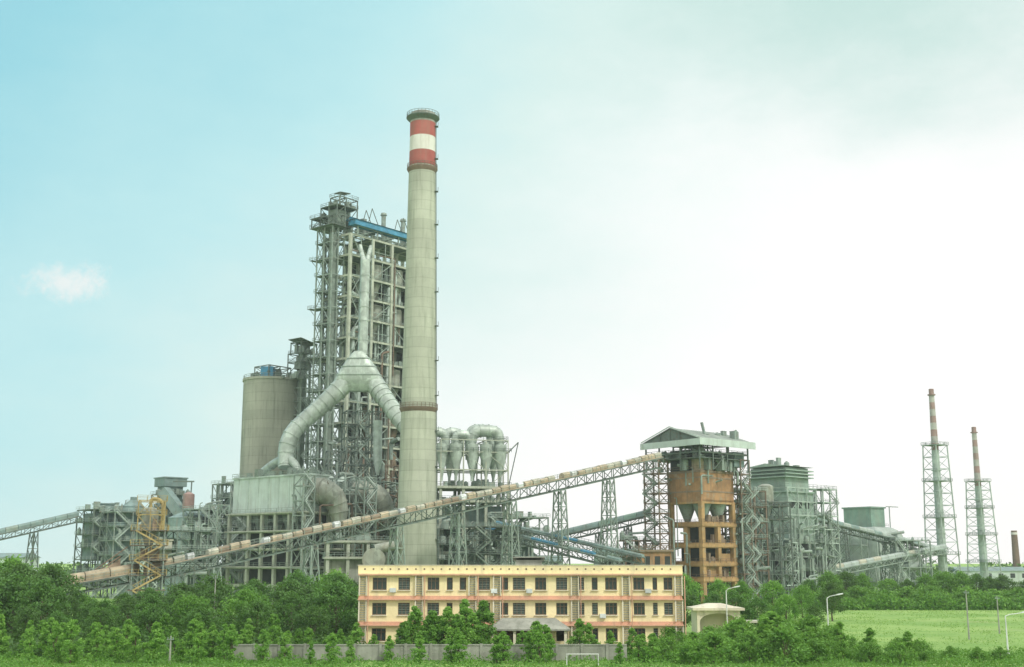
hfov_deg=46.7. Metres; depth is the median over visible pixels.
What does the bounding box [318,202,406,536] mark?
preheater tower
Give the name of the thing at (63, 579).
tree
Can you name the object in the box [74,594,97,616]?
tree
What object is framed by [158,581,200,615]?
tree
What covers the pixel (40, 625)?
tree
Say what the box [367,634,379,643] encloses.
young tree
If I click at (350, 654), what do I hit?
young tree
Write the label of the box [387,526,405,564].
conveyor trestle
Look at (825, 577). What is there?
tree
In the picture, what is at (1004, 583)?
tree
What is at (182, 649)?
young tree
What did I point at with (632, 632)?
young tree
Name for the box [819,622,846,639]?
shrub
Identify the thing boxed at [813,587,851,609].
shrub
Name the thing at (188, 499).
red tank
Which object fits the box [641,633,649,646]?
young tree
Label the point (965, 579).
tree
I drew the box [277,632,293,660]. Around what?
young tree
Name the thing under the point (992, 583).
tree
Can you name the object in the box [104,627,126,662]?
young tree
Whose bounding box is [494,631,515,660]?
young tree
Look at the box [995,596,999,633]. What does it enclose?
utility pole
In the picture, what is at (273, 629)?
young tree
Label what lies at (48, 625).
young tree
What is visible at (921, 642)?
shrub
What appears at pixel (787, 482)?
green clad mill building
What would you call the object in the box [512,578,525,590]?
window
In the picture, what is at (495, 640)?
young tree
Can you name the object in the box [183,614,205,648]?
tree
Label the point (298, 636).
tree
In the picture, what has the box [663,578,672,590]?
window
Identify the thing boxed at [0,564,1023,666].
ground
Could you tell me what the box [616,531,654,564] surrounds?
pipe rack frame
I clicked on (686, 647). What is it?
shrub
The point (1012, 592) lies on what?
shrub
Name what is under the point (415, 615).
tree
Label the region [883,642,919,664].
shrub
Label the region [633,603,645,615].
window
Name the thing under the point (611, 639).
young tree
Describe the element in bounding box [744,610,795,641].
shrub
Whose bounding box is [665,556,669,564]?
window
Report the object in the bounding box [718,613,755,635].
shrub
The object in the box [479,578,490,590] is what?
window
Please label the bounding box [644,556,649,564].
window
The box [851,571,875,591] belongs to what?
tree
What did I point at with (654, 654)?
young tree
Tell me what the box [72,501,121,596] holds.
crusher building
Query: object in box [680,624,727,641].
shrub
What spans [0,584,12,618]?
tree
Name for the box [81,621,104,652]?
young tree
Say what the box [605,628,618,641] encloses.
window
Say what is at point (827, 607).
street lamp
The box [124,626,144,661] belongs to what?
young tree
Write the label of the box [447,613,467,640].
tree
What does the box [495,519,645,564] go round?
blue belt conveyor
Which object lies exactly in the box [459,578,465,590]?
window
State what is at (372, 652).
compound wall
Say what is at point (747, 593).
tree
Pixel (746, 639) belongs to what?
shrub
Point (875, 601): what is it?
hedge scrub
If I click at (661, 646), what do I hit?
shrub
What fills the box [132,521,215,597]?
pipe rack frame
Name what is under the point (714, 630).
shrub
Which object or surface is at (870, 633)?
young tree
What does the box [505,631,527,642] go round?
entrance door
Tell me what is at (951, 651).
shrub
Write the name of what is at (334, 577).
tree
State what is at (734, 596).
tree
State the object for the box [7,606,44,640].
tree
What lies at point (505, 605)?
window
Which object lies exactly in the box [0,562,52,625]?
tree
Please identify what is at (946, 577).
tree
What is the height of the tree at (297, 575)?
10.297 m
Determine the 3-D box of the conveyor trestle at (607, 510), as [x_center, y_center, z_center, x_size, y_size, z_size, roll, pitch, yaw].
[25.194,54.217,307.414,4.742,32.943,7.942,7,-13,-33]
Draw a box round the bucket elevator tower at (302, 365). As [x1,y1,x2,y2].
[282,337,323,472]
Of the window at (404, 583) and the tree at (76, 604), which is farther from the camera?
the tree at (76, 604)
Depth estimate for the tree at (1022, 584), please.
315.32 m
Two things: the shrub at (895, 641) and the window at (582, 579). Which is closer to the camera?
the shrub at (895, 641)
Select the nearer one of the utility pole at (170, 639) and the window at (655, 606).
the utility pole at (170, 639)
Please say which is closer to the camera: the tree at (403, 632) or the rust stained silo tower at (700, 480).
the tree at (403, 632)
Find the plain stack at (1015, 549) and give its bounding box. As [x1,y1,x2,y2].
[1011,531,1019,566]
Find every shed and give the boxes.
[0,553,40,570]
[538,555,563,564]
[593,548,634,564]
[947,567,1023,586]
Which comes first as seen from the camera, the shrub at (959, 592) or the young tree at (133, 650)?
the young tree at (133, 650)
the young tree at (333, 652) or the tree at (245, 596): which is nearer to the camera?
the young tree at (333, 652)
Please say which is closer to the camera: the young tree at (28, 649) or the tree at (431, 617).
the young tree at (28, 649)
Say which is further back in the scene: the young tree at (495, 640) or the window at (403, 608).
the window at (403, 608)
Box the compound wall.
[227,643,626,660]
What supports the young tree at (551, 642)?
on the ground at (895, 616)
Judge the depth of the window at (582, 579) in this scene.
156.71 m
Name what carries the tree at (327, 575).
on the ground at (895, 616)
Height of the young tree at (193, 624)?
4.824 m
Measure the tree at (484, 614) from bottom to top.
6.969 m
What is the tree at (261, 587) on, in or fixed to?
on the ground at (895, 616)
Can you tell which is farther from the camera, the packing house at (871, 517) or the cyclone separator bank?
the packing house at (871, 517)
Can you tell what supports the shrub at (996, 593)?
on the ground at (895, 616)
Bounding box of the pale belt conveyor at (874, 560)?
[836,544,948,575]
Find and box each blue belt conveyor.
[484,524,623,564]
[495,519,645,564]
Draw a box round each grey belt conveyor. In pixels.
[0,511,79,540]
[816,517,946,556]
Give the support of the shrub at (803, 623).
on the ground at (895, 616)
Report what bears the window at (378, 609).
in the office building at (620, 600)
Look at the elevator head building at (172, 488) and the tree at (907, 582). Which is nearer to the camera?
the tree at (907, 582)
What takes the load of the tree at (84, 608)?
on the ground at (895, 616)
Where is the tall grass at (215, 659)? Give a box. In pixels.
[0,646,1023,666]
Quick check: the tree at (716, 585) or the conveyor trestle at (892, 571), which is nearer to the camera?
the tree at (716, 585)
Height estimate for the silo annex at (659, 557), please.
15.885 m
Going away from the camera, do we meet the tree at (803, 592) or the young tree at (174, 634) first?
the young tree at (174, 634)
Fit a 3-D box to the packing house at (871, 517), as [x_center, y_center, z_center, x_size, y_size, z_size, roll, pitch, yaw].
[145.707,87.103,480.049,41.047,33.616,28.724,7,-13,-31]
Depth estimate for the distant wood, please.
580.01 m
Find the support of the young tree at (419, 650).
on the ground at (895, 616)
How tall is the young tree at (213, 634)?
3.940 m
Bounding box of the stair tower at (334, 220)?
[302,191,358,476]
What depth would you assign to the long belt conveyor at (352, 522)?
273.58 m
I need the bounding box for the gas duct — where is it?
[261,244,400,475]
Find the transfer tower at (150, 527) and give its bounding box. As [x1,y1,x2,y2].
[95,495,168,595]
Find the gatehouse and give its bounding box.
[687,603,744,637]
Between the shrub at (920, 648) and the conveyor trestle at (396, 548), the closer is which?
the shrub at (920, 648)
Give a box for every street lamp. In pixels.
[726,586,739,623]
[826,593,842,624]
[1005,612,1023,653]
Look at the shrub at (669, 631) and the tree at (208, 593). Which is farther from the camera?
the tree at (208, 593)
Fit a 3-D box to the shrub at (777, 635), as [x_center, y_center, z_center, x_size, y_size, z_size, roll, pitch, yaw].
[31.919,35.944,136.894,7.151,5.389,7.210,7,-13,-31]
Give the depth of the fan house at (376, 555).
295.87 m
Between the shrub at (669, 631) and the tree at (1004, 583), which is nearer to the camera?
the shrub at (669, 631)
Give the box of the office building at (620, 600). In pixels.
[357,557,685,647]
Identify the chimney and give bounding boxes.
[397,108,439,564]
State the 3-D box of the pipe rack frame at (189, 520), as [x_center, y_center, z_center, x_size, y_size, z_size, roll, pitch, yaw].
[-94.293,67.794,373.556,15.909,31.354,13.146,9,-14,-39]
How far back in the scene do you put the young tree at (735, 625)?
144.82 m
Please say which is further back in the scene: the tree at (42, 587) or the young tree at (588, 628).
the tree at (42, 587)
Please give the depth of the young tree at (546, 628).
146.56 m
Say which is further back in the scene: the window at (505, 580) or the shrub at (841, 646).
the window at (505, 580)
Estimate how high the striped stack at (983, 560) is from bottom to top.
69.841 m
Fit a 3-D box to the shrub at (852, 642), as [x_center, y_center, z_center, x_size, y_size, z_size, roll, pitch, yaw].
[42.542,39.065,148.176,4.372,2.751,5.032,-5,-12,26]
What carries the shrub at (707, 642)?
on the ground at (895, 616)
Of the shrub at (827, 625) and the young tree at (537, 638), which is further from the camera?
the shrub at (827, 625)
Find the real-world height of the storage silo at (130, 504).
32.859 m
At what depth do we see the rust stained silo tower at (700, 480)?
329.90 m
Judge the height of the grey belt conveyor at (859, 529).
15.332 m
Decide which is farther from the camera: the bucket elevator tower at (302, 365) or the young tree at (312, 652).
the bucket elevator tower at (302, 365)
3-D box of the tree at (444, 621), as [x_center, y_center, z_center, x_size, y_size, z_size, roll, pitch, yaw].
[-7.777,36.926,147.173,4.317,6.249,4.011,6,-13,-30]
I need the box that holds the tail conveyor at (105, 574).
[61,564,135,594]
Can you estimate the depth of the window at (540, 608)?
156.14 m
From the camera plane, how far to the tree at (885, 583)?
313.65 m
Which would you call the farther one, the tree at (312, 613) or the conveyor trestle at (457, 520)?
the conveyor trestle at (457, 520)
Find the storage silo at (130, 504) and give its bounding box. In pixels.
[117,497,144,597]
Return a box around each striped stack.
[921,389,960,586]
[964,427,1003,589]
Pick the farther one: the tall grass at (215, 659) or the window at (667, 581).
the window at (667, 581)
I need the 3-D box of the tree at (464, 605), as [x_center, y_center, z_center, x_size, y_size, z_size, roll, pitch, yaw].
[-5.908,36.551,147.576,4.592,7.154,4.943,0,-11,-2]
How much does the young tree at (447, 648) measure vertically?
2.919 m
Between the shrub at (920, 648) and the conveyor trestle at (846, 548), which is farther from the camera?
the conveyor trestle at (846, 548)
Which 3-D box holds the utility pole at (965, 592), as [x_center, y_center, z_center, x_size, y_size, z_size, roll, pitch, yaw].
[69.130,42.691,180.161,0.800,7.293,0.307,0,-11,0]
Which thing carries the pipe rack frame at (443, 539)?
on the ground at (895, 616)
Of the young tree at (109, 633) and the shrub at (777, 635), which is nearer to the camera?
the shrub at (777, 635)
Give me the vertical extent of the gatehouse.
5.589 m
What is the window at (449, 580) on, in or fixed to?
in the office building at (620, 600)
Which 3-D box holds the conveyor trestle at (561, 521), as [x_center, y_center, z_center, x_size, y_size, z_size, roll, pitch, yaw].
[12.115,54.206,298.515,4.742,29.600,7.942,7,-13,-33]
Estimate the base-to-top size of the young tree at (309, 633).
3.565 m
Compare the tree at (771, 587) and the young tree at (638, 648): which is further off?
the tree at (771, 587)
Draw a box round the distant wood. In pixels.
[39,561,1023,586]
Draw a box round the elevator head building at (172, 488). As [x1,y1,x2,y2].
[150,476,193,593]
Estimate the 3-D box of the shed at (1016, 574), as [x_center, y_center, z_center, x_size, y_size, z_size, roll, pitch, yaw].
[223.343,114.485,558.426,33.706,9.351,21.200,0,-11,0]
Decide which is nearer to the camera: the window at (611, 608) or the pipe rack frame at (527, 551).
the window at (611, 608)
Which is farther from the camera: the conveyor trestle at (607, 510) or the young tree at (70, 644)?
the conveyor trestle at (607, 510)
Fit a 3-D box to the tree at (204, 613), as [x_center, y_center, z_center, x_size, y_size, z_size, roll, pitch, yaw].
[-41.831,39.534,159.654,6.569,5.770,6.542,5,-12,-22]
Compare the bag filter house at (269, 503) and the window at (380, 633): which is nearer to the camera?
the window at (380, 633)
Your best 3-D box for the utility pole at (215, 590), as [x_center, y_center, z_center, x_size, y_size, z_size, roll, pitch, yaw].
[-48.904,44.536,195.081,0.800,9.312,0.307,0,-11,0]
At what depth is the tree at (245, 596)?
171.98 m
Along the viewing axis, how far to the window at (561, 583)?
156.75 m
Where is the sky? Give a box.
[0,0,1023,563]
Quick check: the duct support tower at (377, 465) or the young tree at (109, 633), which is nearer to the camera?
the young tree at (109, 633)
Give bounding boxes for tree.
[0,554,38,604]
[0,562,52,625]
[0,571,46,633]
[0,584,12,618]
[0,614,10,655]
[6,576,73,628]
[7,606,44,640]
[18,620,37,652]
[20,628,36,663]
[33,562,87,617]
[34,619,48,646]
[36,617,59,653]
[37,610,70,637]
[42,622,63,660]
[46,622,67,655]
[48,596,88,624]
[59,619,84,662]
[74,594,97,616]
[77,598,99,626]
[79,606,120,637]
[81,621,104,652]
[84,598,127,628]
[86,622,105,661]
[97,625,109,645]
[103,627,114,655]
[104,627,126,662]
[112,592,138,615]
[113,596,139,626]
[118,619,134,658]
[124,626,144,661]
[126,593,174,631]
[132,603,175,639]
[133,586,164,605]
[142,622,168,662]
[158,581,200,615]
[159,612,173,646]
[164,589,193,623]
[167,627,180,654]
[168,593,212,633]
[173,639,186,660]
[177,606,223,637]
[180,618,203,656]
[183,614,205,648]
[184,623,208,661]
[187,573,236,613]
[193,586,228,621]
[204,622,218,652]
[204,625,219,656]
[213,587,276,633]
[214,624,228,657]
[221,624,243,660]
[224,583,273,622]
[234,599,279,642]
[235,577,274,617]
[237,629,250,643]
[242,618,255,643]
[252,629,272,662]
[259,613,282,642]
[265,578,313,625]
[267,625,279,643]
[270,590,309,631]
[272,569,315,606]
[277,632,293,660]
[285,605,333,640]
[285,630,292,643]
[293,628,303,643]
[302,627,317,643]
[305,642,316,663]
[306,572,358,625]
[306,580,358,634]
[309,567,357,612]
[321,632,341,662]
[336,629,346,643]
[344,640,355,662]
[346,622,364,643]
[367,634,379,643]
[381,635,395,661]
[394,622,412,643]
[403,605,423,643]
[409,635,428,663]
[416,620,436,643]
[422,610,446,643]
[434,606,454,643]
[435,616,444,643]
[442,637,455,661]
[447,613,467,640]
[449,631,470,661]
[451,598,479,643]
[464,613,487,643]
[468,599,496,643]
[488,635,503,661]
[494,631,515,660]
[515,630,526,643]
[519,631,537,661]
[525,621,542,643]
[529,624,551,661]
[542,624,550,643]
[544,633,556,660]
[565,618,586,643]
[581,622,600,643]
[604,630,617,643]
[613,642,626,663]
[624,628,640,654]
[632,634,645,661]
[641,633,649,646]
[643,633,660,662]
[681,573,704,610]
[682,588,700,631]
[688,631,698,650]
[700,591,730,604]
[703,577,730,601]
[719,589,751,618]
[724,620,748,652]
[731,579,756,616]
[743,596,771,628]
[752,611,791,654]
[755,580,789,611]
[769,593,803,626]
[790,584,816,617]
[796,578,817,596]
[801,604,826,627]
[801,626,815,651]
[812,570,844,592]
[816,581,846,620]
[828,621,850,657]
[836,571,860,590]
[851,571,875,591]
[856,627,881,655]
[874,578,899,593]
[897,578,915,597]
[899,631,918,656]
[913,572,939,592]
[932,570,960,593]
[943,570,977,591]
[965,573,994,591]
[979,576,1000,590]
[991,574,1018,593]
[1017,579,1023,589]
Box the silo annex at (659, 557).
[631,545,673,564]
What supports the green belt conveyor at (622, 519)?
on the conveyor trestle at (596, 537)
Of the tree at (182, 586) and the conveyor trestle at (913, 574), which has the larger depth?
the conveyor trestle at (913, 574)
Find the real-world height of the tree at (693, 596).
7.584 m
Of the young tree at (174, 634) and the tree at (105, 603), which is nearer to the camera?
the young tree at (174, 634)
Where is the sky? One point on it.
(785, 225)
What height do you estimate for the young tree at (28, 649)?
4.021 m
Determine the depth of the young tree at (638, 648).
138.92 m
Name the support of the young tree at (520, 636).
on the ground at (895, 616)
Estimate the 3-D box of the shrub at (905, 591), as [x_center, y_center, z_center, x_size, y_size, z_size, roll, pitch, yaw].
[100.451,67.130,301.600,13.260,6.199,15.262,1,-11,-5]
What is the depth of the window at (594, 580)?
156.71 m
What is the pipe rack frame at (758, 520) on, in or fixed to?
on the ground at (895, 616)
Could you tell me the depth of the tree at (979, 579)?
311.93 m
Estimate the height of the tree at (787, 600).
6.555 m
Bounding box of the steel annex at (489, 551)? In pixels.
[452,522,521,564]
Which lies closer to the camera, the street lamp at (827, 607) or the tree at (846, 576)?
the street lamp at (827, 607)
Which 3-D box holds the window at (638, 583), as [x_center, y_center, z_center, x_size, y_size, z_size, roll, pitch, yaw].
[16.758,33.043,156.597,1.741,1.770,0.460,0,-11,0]
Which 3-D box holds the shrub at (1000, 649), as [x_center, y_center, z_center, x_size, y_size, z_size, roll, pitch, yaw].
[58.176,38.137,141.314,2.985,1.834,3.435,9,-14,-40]
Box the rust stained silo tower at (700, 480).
[640,422,756,604]
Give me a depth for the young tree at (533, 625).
147.44 m
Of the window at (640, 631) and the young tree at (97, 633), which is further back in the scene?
the window at (640, 631)
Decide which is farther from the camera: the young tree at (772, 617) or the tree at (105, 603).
the tree at (105, 603)
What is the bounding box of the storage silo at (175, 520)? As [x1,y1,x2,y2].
[164,508,207,594]
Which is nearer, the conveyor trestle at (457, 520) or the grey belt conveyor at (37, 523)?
the conveyor trestle at (457, 520)
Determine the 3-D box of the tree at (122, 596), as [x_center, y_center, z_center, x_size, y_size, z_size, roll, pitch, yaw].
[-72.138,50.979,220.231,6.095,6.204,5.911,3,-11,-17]
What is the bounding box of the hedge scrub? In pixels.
[800,587,1023,609]
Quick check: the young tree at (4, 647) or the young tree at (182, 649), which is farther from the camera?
the young tree at (4, 647)
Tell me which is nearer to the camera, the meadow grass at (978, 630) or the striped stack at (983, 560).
the meadow grass at (978, 630)
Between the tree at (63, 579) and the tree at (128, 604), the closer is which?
the tree at (128, 604)
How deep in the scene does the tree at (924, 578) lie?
310.33 m
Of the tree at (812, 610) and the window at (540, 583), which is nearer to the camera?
the window at (540, 583)
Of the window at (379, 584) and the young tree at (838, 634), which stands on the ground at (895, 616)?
the young tree at (838, 634)
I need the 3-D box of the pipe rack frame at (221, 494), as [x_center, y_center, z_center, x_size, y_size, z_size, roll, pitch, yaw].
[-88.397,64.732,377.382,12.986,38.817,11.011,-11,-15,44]
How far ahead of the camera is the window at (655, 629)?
155.61 m
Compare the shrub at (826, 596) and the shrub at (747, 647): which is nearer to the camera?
the shrub at (747, 647)
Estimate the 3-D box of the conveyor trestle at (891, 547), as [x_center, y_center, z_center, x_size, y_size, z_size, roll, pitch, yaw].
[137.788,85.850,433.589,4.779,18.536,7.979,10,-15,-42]
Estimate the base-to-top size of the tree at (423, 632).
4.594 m
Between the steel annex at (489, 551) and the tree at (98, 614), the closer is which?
the tree at (98, 614)
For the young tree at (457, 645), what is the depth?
136.79 m
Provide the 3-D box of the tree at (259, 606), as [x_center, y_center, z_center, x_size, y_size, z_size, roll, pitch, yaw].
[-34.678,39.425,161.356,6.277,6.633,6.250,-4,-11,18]
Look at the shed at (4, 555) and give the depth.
467.68 m
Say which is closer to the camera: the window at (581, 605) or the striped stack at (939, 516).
the window at (581, 605)
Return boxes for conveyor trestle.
[25,532,38,571]
[206,567,221,616]
[301,545,319,586]
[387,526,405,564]
[448,512,466,564]
[500,501,519,564]
[550,490,570,564]
[595,533,603,544]
[599,479,619,564]
[623,526,632,547]
[836,532,852,586]
[865,567,879,590]
[881,543,896,579]
[888,562,904,590]
[911,558,927,583]
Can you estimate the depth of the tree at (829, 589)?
235.59 m
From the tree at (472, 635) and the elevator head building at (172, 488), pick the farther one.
the elevator head building at (172, 488)
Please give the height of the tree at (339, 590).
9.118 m
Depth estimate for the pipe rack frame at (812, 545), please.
416.37 m
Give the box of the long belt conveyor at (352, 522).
[148,452,663,581]
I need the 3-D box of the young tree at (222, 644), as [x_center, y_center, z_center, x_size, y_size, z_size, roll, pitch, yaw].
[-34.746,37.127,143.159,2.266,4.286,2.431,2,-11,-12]
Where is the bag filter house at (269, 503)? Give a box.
[206,465,398,601]
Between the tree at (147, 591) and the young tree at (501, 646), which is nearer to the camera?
the young tree at (501, 646)
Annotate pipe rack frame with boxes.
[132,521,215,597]
[181,500,243,584]
[209,476,253,596]
[390,516,461,564]
[482,509,549,564]
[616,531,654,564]
[733,485,770,603]
[811,511,835,586]
[877,531,933,583]
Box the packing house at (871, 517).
[821,506,931,589]
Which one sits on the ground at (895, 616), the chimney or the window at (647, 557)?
the chimney
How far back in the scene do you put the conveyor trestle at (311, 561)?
259.89 m
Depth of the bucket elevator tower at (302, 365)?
423.60 m
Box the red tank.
[182,492,194,511]
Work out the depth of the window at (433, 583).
156.75 m
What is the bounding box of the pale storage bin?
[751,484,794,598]
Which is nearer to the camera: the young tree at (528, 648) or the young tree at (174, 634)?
the young tree at (528, 648)
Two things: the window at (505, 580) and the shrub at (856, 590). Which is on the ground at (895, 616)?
the shrub at (856, 590)
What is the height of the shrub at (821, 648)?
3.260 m
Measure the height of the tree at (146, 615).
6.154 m
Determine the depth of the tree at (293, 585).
196.64 m
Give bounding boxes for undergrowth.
[4,612,370,656]
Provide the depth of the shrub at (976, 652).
138.41 m
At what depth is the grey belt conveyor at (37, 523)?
381.83 m
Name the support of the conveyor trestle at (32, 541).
on the ground at (895, 616)
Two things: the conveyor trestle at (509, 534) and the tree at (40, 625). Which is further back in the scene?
the conveyor trestle at (509, 534)
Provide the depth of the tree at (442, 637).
147.43 m
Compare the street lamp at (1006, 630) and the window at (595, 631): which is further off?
the window at (595, 631)
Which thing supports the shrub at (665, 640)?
on the ground at (895, 616)
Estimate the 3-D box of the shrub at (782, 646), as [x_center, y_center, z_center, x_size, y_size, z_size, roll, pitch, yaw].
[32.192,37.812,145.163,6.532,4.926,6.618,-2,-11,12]
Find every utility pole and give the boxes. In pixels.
[167,636,173,663]
[213,576,217,617]
[964,590,969,639]
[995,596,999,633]
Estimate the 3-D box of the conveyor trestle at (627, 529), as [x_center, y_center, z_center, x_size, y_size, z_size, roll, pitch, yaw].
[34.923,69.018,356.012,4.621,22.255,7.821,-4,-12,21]
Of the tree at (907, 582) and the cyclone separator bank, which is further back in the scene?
the cyclone separator bank
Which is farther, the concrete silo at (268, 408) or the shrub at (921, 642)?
the concrete silo at (268, 408)
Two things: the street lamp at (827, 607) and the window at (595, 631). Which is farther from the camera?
the street lamp at (827, 607)
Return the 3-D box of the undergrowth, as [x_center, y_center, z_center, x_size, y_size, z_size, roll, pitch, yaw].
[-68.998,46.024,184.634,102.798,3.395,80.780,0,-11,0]
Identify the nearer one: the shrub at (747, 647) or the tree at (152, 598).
the shrub at (747, 647)
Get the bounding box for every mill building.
[95,504,166,598]
[738,458,841,598]
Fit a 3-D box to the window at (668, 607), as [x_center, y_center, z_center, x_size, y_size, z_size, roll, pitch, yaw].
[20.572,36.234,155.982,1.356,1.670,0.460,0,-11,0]
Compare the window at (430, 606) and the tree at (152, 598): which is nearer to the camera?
the window at (430, 606)
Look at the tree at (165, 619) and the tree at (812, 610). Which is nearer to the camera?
the tree at (165, 619)
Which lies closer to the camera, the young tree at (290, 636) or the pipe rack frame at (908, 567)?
the young tree at (290, 636)
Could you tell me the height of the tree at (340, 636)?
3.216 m
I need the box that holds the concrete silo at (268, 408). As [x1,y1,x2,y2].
[238,364,297,580]
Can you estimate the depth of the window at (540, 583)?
156.75 m
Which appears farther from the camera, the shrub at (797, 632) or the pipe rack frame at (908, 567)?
the pipe rack frame at (908, 567)
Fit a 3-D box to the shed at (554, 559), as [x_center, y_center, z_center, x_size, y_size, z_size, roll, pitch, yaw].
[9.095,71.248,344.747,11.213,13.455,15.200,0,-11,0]
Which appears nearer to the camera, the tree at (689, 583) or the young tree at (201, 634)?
the young tree at (201, 634)
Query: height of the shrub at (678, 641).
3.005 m
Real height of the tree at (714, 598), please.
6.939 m
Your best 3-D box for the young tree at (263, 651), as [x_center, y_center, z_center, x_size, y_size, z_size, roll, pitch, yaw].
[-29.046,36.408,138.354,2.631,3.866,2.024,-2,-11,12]
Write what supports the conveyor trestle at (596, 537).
on the ground at (895, 616)
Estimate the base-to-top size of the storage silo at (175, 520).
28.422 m
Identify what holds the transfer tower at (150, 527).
on the ground at (895, 616)
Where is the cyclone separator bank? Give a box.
[437,424,518,564]
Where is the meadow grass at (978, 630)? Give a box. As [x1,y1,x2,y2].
[740,610,1023,651]
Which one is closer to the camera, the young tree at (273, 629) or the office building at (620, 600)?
the young tree at (273, 629)
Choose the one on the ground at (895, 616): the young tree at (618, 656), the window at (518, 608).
the young tree at (618, 656)
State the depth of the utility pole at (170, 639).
135.57 m
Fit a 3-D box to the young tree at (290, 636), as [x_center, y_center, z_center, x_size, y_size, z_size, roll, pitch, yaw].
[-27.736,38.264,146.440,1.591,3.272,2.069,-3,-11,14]
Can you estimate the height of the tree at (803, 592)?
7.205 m
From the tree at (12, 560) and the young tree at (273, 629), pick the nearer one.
the young tree at (273, 629)
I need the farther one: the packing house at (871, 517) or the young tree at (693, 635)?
the packing house at (871, 517)
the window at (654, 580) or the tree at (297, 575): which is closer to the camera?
the window at (654, 580)
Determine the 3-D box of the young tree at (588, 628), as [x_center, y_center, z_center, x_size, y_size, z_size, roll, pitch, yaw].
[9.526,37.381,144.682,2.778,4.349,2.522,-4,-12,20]
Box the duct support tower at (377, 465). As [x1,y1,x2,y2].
[325,407,399,555]
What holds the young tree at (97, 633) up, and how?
on the ground at (895, 616)
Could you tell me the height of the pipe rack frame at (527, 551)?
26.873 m
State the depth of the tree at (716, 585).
241.45 m
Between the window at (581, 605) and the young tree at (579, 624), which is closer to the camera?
the young tree at (579, 624)
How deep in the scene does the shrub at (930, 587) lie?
298.12 m
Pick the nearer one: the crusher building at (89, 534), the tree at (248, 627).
the tree at (248, 627)
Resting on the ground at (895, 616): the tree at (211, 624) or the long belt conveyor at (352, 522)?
the tree at (211, 624)
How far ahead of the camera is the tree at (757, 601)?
194.74 m
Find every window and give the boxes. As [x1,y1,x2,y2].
[371,603,386,615]
[372,578,386,590]
[372,628,385,641]
[397,578,410,590]
[397,603,409,615]
[426,603,439,615]
[427,578,439,590]
[446,578,452,590]
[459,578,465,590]
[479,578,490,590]
[499,578,508,590]
[499,603,508,615]
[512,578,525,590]
[512,603,525,615]
[534,578,547,590]
[534,603,547,615]
[555,578,568,590]
[556,603,568,615]
[579,578,584,590]
[579,603,584,615]
[591,578,598,590]
[591,603,598,615]
[592,628,598,641]
[605,578,617,590]
[605,603,617,615]
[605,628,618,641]
[633,578,644,590]
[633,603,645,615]
[634,628,646,641]
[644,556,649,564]
[652,578,657,590]
[652,603,658,615]
[653,628,657,637]
[655,556,659,564]
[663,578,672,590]
[664,603,673,615]
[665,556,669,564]
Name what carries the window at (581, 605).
in the office building at (620, 600)
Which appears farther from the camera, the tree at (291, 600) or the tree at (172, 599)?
the tree at (172, 599)
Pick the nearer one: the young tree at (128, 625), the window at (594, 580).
the young tree at (128, 625)
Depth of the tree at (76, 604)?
196.50 m
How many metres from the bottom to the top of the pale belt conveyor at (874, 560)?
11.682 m
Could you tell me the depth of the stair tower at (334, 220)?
391.46 m
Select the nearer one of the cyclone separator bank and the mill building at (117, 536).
the cyclone separator bank
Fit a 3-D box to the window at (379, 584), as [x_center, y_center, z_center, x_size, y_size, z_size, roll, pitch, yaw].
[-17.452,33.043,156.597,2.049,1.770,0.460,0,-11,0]
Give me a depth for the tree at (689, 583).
240.00 m
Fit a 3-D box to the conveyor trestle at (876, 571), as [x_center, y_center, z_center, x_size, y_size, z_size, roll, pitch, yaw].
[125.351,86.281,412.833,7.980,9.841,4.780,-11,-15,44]
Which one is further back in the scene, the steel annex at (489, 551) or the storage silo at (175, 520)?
the storage silo at (175, 520)
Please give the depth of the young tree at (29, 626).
146.24 m
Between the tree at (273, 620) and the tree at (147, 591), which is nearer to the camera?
the tree at (273, 620)
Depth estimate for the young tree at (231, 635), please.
137.86 m
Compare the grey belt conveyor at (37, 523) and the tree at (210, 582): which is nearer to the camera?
the tree at (210, 582)
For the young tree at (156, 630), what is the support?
on the ground at (895, 616)
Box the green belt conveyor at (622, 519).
[549,510,651,541]
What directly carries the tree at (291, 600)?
on the ground at (895, 616)
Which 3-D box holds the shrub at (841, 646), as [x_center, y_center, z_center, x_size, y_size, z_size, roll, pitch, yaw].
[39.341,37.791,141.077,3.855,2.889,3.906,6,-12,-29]
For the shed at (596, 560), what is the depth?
344.79 m
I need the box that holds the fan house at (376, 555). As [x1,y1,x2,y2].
[322,532,399,608]
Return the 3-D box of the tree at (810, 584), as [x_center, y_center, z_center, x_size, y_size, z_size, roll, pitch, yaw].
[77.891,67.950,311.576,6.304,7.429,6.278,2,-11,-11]
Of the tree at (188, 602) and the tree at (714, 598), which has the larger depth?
the tree at (714, 598)
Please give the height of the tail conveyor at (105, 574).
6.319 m
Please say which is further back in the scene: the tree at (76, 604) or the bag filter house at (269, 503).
the bag filter house at (269, 503)
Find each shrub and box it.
[644,641,673,659]
[646,632,681,658]
[660,622,686,650]
[669,636,707,664]
[672,633,691,653]
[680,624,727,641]
[690,630,744,663]
[699,625,727,651]
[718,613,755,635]
[723,629,756,656]
[727,629,773,662]
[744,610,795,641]
[751,624,799,656]
[754,621,814,665]
[785,613,836,647]
[788,630,802,649]
[796,637,836,661]
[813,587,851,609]
[814,631,831,652]
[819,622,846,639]
[830,639,858,659]
[845,585,871,602]
[846,635,861,652]
[851,641,886,662]
[883,637,909,655]
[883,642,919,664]
[893,586,917,602]
[905,642,931,659]
[910,584,952,607]
[911,636,936,655]
[938,645,962,660]
[951,584,985,601]
[968,646,990,661]
[981,588,1012,602]
[987,646,1014,660]
[1002,587,1023,600]
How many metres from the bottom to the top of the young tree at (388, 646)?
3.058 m

